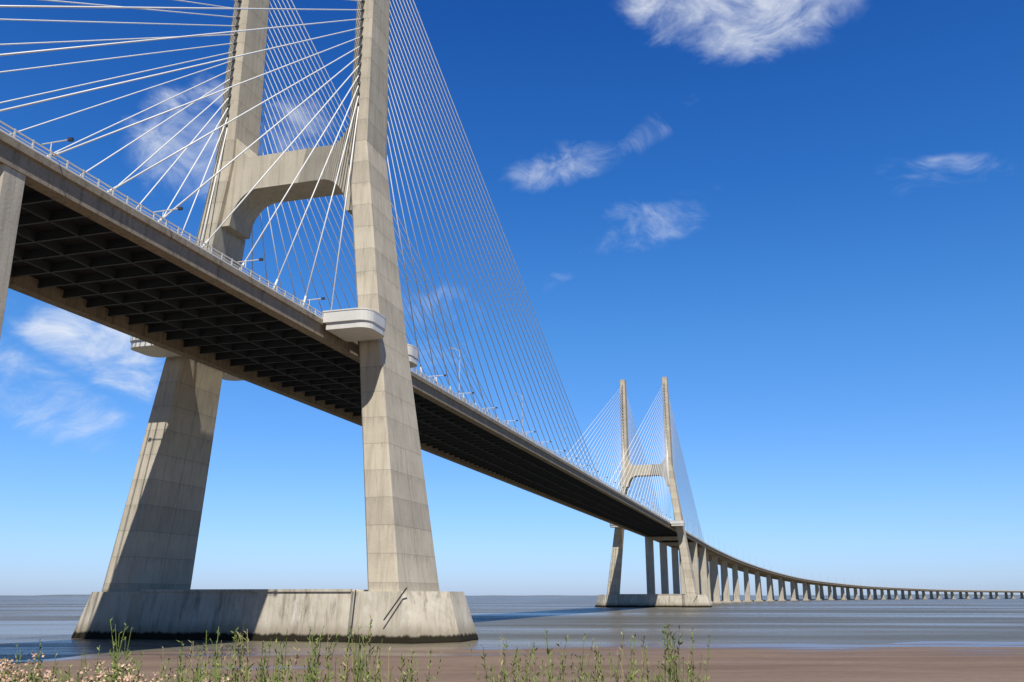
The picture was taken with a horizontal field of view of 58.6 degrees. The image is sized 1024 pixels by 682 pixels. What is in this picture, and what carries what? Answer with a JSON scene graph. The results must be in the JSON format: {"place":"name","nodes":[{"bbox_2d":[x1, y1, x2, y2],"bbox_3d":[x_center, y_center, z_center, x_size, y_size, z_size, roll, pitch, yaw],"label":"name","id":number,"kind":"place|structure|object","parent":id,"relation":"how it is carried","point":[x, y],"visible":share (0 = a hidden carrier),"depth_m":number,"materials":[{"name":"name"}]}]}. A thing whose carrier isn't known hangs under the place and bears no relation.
{"place":"outdoors","nodes":[
{"label":"outdoors","id":0,"kind":"place"},
{"bbox_2d":[0,596,1023,660],"bbox_3d":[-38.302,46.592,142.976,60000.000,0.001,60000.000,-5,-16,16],"label":"river water","id":1,"kind":"structure","parent":0,"point":[27,624],"depth_m":210.53,"materials":[{"name":"blue liquid"}]},
{"bbox_2d":[0,0,1023,643],"bbox_3d":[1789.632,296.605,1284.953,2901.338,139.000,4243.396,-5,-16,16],"label":"cable stayed bridge","id":2,"kind":"structure","parent":1,"relation":"on","point":[204,314],"depth_m":150.18,"materials":[{"name":"concrete"}]},
{"bbox_2d":[449,348,459,397],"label":"street lamp","id":3,"kind":"object","parent":2,"relation":"on","point":[459,368],"visible":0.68,"depth_m":200.15,"materials":[{"name":"metal"}]},
{"bbox_2d":[513,394,522,435],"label":"street lamp","id":4,"kind":"object","parent":2,"relation":"on","point":[522,412],"visible":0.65,"depth_m":246.05,"materials":[{"name":"metal"}]},
{"bbox_2d":[0,641,1023,681],"bbox_3d":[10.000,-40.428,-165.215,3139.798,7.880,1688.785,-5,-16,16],"label":"ground","id":5,"kind":"structure","parent":0,"point":[949,661],"depth_m":84.81,"materials":[{"name":"brown sand"}]},
{"bbox_2d":[0,651,232,681],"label":"flowering shrub","id":6,"kind":"object","parent":5,"relation":"on","point":[16,674],"visible":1,"depth_m":8.17,"materials":[{"name":"plant"}]},
{"bbox_2d":[2,614,710,681],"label":"tall grass","id":7,"kind":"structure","parent":5,"relation":"on","point":[358,670],"depth_m":9.99,"materials":[{"name":"plant"}]},
{"bbox_2d":[0,594,1023,596],"bbox_3d":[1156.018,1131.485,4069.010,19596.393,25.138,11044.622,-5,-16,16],"label":"shore","id":8,"kind":"structure","parent":0,"point":[972,595],"depth_m":7891.00,"materials":[{"name":"grey"}]},
{"bbox_2d":[0,0,1023,595],"label":"sky","id":9,"kind":"structure","parent":0,"point":[805,218],"materials":[{"name":"blue"}]}
]}

